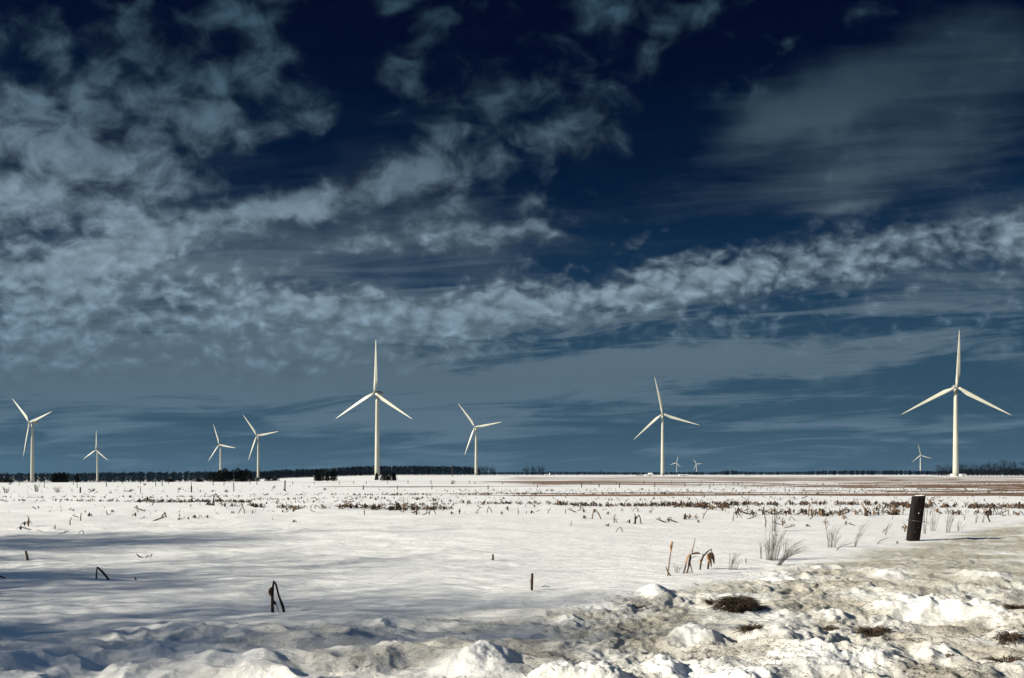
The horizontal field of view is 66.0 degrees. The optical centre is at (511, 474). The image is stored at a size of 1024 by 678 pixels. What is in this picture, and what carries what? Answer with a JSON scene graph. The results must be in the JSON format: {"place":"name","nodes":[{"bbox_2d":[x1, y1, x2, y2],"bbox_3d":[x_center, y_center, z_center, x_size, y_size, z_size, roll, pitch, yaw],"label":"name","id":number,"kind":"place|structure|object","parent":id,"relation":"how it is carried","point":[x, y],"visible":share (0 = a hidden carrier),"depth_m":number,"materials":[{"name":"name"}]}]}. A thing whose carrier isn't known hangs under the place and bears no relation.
{"place":"outdoors","nodes":[
{"label":"outdoors","id":0,"kind":"place"},
{"bbox_2d":[0,474,1023,677],"bbox_3d":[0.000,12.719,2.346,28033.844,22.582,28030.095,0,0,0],"label":"snow field","id":1,"kind":"structure","parent":0,"point":[193,600],"depth_m":12.50,"materials":[{"name":"white snow"}]},
{"bbox_2d":[0,478,8,482],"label":"cedar tree","id":2,"kind":"object","parent":1,"relation":"on","point":[4,480],"visible":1,"depth_m":170.48,"materials":[{"name":"green plant"}]},
{"bbox_2d":[13,400,51,482],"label":"wind turbine","id":3,"kind":"object","parent":1,"relation":"on","point":[33,421],"visible":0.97,"depth_m":1064.10,"materials":[{"name":"paint"}]},
{"bbox_2d":[51,472,63,481],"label":"cedar tree","id":4,"kind":"object","parent":1,"relation":"on","point":[59,475],"visible":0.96,"depth_m":193.77,"materials":[{"name":"green plant"}]},
{"bbox_2d":[61,472,68,481],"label":"cedar tree","id":5,"kind":"object","parent":1,"relation":"on","point":[65,478],"visible":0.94,"depth_m":193.63,"materials":[{"name":"green plant"}]},
{"bbox_2d":[74,474,79,481],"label":"cedar tree","id":6,"kind":"object","parent":1,"relation":"on","point":[77,477],"visible":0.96,"depth_m":185.37,"materials":[{"name":"green plant"}]},
{"bbox_2d":[85,435,105,481],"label":"wind turbine","id":7,"kind":"object","parent":1,"relation":"on","point":[96,449],"visible":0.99,"depth_m":1881.94,"materials":[{"name":"paint"}]},
{"bbox_2d":[96,567,109,579],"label":"corn stalk","id":8,"kind":"object","parent":1,"relation":"on","point":[102,572],"visible":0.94,"depth_m":12.69,"materials":[{"name":"brown plant"}]},
{"bbox_2d":[0,470,373,481],"bbox_3d":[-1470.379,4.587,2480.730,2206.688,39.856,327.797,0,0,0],"label":"distant treeline","id":9,"kind":"object","parent":1,"relation":"on","point":[121,477],"visible":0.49,"depth_m":2372.65,"materials":[{"name":"black plant"}]},
{"bbox_2d":[205,471,216,481],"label":"cedar tree","id":10,"kind":"object","parent":1,"relation":"on","point":[214,474],"visible":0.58,"depth_m":197.20,"materials":[{"name":"green plant"}]},
{"bbox_2d":[44,481,397,489],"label":"wire fence","id":11,"kind":"object","parent":1,"relation":"on","point":[233,485],"visible":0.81,"depth_m":99.68,"materials":[{"name":"grey wood"}]},
{"bbox_2d":[209,427,233,471],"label":"wind turbine","id":12,"kind":"object","parent":1,"relation":"on","point":[220,449],"visible":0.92,"depth_m":1691.97,"materials":[{"name":"paint"}]},
{"bbox_2d":[213,468,233,481],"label":"cedar tree","id":13,"kind":"object","parent":1,"relation":"on","point":[225,475],"visible":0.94,"depth_m":188.54,"materials":[{"name":"green plant"}]},
{"bbox_2d":[229,468,240,481],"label":"cedar tree","id":14,"kind":"object","parent":1,"relation":"on","point":[236,476],"visible":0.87,"depth_m":188.54,"materials":[{"name":"green plant"}]},
{"bbox_2d":[239,469,244,481],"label":"cedar tree","id":15,"kind":"object","parent":1,"relation":"on","point":[241,473],"visible":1,"depth_m":188.25,"materials":[{"name":"green plant"}]},
{"bbox_2d":[241,469,253,481],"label":"cedar tree","id":16,"kind":"object","parent":1,"relation":"on","point":[247,476],"visible":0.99,"depth_m":188.30,"materials":[{"name":"green plant"}]},
{"bbox_2d":[243,415,277,477],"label":"wind turbine","id":17,"kind":"object","parent":1,"relation":"on","point":[258,466],"visible":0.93,"depth_m":1412.10,"materials":[{"name":"paint"}]},
{"bbox_2d":[268,580,284,612],"bbox_3d":[-2.915,1.542,9.790,0.213,0.454,0.067,0,0,-7],"label":"corn stalk","id":18,"kind":"object","parent":1,"relation":"on","point":[271,592],"visible":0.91,"depth_m":9.77,"materials":[{"name":"brown plant"}]},
{"bbox_2d":[313,470,320,480],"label":"cedar tree","id":19,"kind":"object","parent":1,"relation":"on","point":[317,473],"visible":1,"depth_m":208.80,"materials":[{"name":"green plant"}]},
{"bbox_2d":[314,469,324,480],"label":"cedar tree","id":20,"kind":"object","parent":1,"relation":"on","point":[321,472],"visible":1,"depth_m":208.34,"materials":[{"name":"green plant"}]},
{"bbox_2d":[325,472,329,480],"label":"cedar tree","id":21,"kind":"object","parent":1,"relation":"on","point":[327,476],"visible":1,"depth_m":209.01,"materials":[{"name":"green plant"}]},
{"bbox_2d":[328,469,338,480],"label":"cedar tree","id":22,"kind":"object","parent":1,"relation":"on","point":[333,476],"visible":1,"depth_m":208.94,"materials":[{"name":"green plant"}]},
{"bbox_2d":[258,465,480,478],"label":"dark woodland","id":23,"kind":"object","parent":1,"relation":"on","point":[416,470],"visible":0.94,"depth_m":1360.25,"materials":[{"name":"black plant"}]},
{"bbox_2d":[337,343,411,476],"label":"wind turbine","id":24,"kind":"object","parent":1,"relation":"on","point":[378,394],"visible":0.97,"depth_m":713.83,"materials":[{"name":"paint"}]},
{"bbox_2d":[379,473,388,480],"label":"cedar tree","id":25,"kind":"object","parent":1,"relation":"on","point":[382,475],"visible":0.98,"depth_m":210.64,"materials":[{"name":"green plant"}]},
{"bbox_2d":[382,472,395,480],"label":"cedar tree","id":26,"kind":"object","parent":1,"relation":"on","point":[391,474],"visible":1,"depth_m":211.14,"materials":[{"name":"green plant"}]},
{"bbox_2d":[73,480,741,484],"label":"wire fence","id":27,"kind":"object","parent":1,"relation":"on","point":[671,481],"visible":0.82,"depth_m":134.65,"materials":[{"name":"grey wood"}]},
{"bbox_2d":[459,405,499,474],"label":"wind turbine","id":28,"kind":"object","parent":1,"relation":"on","point":[475,429],"visible":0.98,"depth_m":1237.95,"materials":[{"name":"paint"}]},
{"bbox_2d":[0,482,1023,518],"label":"corn residue","id":29,"kind":"object","parent":1,"relation":"on","point":[724,503],"visible":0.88,"depth_m":44.52},
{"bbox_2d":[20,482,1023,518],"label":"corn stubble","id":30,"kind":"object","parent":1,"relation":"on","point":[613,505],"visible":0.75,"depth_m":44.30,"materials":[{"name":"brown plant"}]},
{"bbox_2d":[530,573,533,589],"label":"corn stalk","id":31,"kind":"object","parent":1,"relation":"on","point":[531,581],"visible":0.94,"depth_m":11.54,"materials":[{"name":"brown plant"}]},
{"bbox_2d":[488,483,713,488],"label":"wire fence","id":32,"kind":"object","parent":1,"relation":"on","point":[599,484],"visible":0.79,"depth_m":100.10,"materials":[{"name":"grey wood"}]},
{"bbox_2d":[637,376,697,475],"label":"wind turbine","id":33,"kind":"object","parent":1,"relation":"on","point":[662,434],"visible":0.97,"depth_m":981.88,"materials":[{"name":"paint"}]},
{"bbox_2d":[666,541,672,575],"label":"corn stalk","id":34,"kind":"object","parent":1,"relation":"on","point":[671,545],"visible":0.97,"depth_m":13.14,"materials":[{"name":"brown plant"}]},
{"bbox_2d":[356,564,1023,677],"bbox_3d":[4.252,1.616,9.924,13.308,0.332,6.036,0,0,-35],"label":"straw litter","id":35,"kind":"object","parent":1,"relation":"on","point":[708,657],"visible":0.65,"depth_m":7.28,"materials":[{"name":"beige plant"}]},
{"bbox_2d":[683,538,699,573],"bbox_3d":[3.106,1.416,13.630,0.298,0.619,0.100,0,0,-8],"label":"corn stalk","id":36,"kind":"object","parent":1,"relation":"on","point":[689,556],"visible":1,"depth_m":13.62,"materials":[{"name":"brown plant"}]},
{"bbox_2d":[699,549,713,569],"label":"corn stalk","id":37,"kind":"object","parent":1,"relation":"on","point":[701,560],"visible":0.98,"depth_m":14.17,"materials":[{"name":"brown plant"}]},
{"bbox_2d":[698,598,717,604],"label":"dead grass clump","id":38,"kind":"object","parent":1,"relation":"on","point":[708,601],"visible":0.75,"depth_m":10.23,"materials":[{"name":"brown plant"}]},
{"bbox_2d":[706,552,714,568],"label":"corn stalk","id":39,"kind":"object","parent":1,"relation":"on","point":[710,556],"visible":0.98,"depth_m":14.26,"materials":[{"name":"brown plant"}]},
{"bbox_2d":[728,551,745,569],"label":"dry weed","id":40,"kind":"object","parent":1,"relation":"on","point":[733,561],"visible":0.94,"depth_m":14.20,"materials":[{"name":"grey plant"}]},
{"bbox_2d":[707,595,770,612],"bbox_3d":[2.797,1.624,9.750,0.679,0.249,0.563,0,0,-33],"label":"dead grass clump","id":41,"kind":"object","parent":1,"relation":"on","point":[735,604],"visible":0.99,"depth_m":9.69,"materials":[{"name":"brown plant"}]},
{"bbox_2d":[730,623,764,635],"bbox_3d":[2.368,1.545,7.810,0.402,0.132,0.286,0,0,0],"label":"dead grass clump","id":42,"kind":"object","parent":1,"relation":"on","point":[747,628],"visible":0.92,"depth_m":7.81,"materials":[{"name":"brown plant"}]},
{"bbox_2d":[478,470,1019,474],"bbox_3d":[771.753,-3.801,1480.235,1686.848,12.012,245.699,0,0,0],"label":"distant treeline","id":43,"kind":"object","parent":1,"relation":"on","point":[871,472],"visible":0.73,"depth_m":1446.12,"materials":[{"name":"black plant"}]},
{"bbox_2d":[762,525,785,560],"bbox_3d":[5.202,1.359,15.630,0.476,0.784,0.410,0,0,0],"label":"dry weed","id":44,"kind":"object","parent":1,"relation":"on","point":[770,556],"visible":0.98,"depth_m":15.62,"materials":[{"name":"plant"}]},
{"bbox_2d":[772,504,780,530],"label":"dry weed","id":45,"kind":"object","parent":1,"relation":"on","point":[774,521],"visible":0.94,"depth_m":23.56,"materials":[{"name":"grey plant"}]},
{"bbox_2d":[777,541,810,565],"bbox_3d":[5.191,1.457,14.603,0.635,0.554,0.170,0,0,0],"label":"dry weed","id":46,"kind":"object","parent":1,"relation":"on","point":[784,557],"visible":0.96,"depth_m":14.59,"materials":[{"name":"grey plant"}]},
{"bbox_2d":[807,625,842,630],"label":"dead grass clump","id":47,"kind":"object","parent":1,"relation":"on","point":[828,628],"visible":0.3,"depth_m":8.54,"materials":[{"name":"brown plant"}]},
{"bbox_2d":[825,524,843,547],"bbox_3d":[7.422,1.427,18.112,0.418,0.614,0.399,0,0,14],"label":"dry weed","id":48,"kind":"object","parent":1,"relation":"on","point":[832,536],"visible":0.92,"depth_m":18.11,"materials":[{"name":"plant"}]},
{"bbox_2d":[854,520,869,546],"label":"dry weed","id":49,"kind":"object","parent":1,"relation":"on","point":[860,535],"visible":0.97,"depth_m":18.18,"materials":[{"name":"plant"}]},
{"bbox_2d":[854,625,893,637],"bbox_3d":[3.787,1.663,8.255,0.452,0.154,0.374,0,0,0],"label":"dead grass clump","id":50,"kind":"object","parent":1,"relation":"on","point":[874,632],"visible":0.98,"depth_m":8.23,"materials":[{"name":"brown plant"}]},
{"bbox_2d":[906,495,928,540],"bbox_3d":[10.338,1.260,20.189,0.508,1.478,0.305,0,0,0],"label":"leaning post","id":51,"kind":"object","parent":1,"relation":"on","point":[915,519],"visible":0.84,"depth_m":20.10,"materials":[{"name":"brown wood"}]},
{"bbox_2d":[914,445,931,469],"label":"wind turbine","id":52,"kind":"object","parent":1,"relation":"on","point":[920,455],"visible":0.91,"depth_m":3291.88,"materials":[{"name":"paint"}]},
{"bbox_2d":[924,505,927,533],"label":"dry weed","id":53,"kind":"object","parent":1,"relation":"on","point":[926,521],"visible":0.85,"depth_m":22.62,"materials":[{"name":"grey plant"}]},
{"bbox_2d":[928,499,936,506],"bbox_3d":[21.846,1.571,41.035,0.581,0.547,0.346,0,0,-22],"label":"corn stub","id":54,"kind":"object","parent":1,"relation":"on","point":[929,502],"visible":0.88,"depth_m":41.05,"materials":[{"name":"beige plant"}]},
{"bbox_2d":[929,509,940,530],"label":"dry weed","id":55,"kind":"object","parent":1,"relation":"on","point":[932,520],"visible":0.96,"depth_m":23.48,"materials":[{"name":"grey plant"}]},
{"bbox_2d":[946,508,957,532],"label":"dry weed","id":56,"kind":"object","parent":1,"relation":"on","point":[949,520],"visible":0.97,"depth_m":22.81,"materials":[{"name":"grey plant"}]},
{"bbox_2d":[903,331,1010,475],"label":"wind turbine","id":57,"kind":"object","parent":1,"relation":"on","point":[956,387],"visible":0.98,"depth_m":665.95,"materials":[{"name":"paint"}]},
{"bbox_2d":[930,468,1023,475],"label":"bare wood","id":58,"kind":"object","parent":1,"relation":"on","point":[1012,473],"visible":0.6,"depth_m":912.91,"materials":[{"name":"black plant"}]},
{"bbox_2d":[996,459,1007,475],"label":"bare tree","id":59,"kind":"object","parent":1,"relation":"on","point":[1002,466],"visible":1,"depth_m":821.40,"materials":[{"name":"black plant"}]},
{"bbox_2d":[982,655,1023,663],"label":"dead grass clump","id":60,"kind":"object","parent":1,"relation":"on","point":[999,660],"visible":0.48,"depth_m":7.14,"materials":[{"name":"brown plant"}]},
{"bbox_2d":[987,629,1023,645],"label":"dead grass clump","id":61,"kind":"object","parent":1,"relation":"on","point":[1004,639],"visible":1,"depth_m":7.60,"materials":[{"name":"brown plant"}]},
{"bbox_2d":[1005,462,1012,475],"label":"bare tree","id":62,"kind":"object","parent":1,"relation":"on","point":[1008,467],"visible":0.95,"depth_m":850.41,"materials":[{"name":"black plant"}]},
{"bbox_2d":[1000,603,1023,609],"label":"dead grass clump","id":63,"kind":"object","parent":1,"relation":"on","point":[1013,606],"visible":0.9,"depth_m":9.68,"materials":[{"name":"brown plant"}]},
{"bbox_2d":[0,0,1023,475],"label":"sky","id":64,"kind":"structure","parent":0,"point":[790,217],"materials":[{"name":"blue"}]}
]}

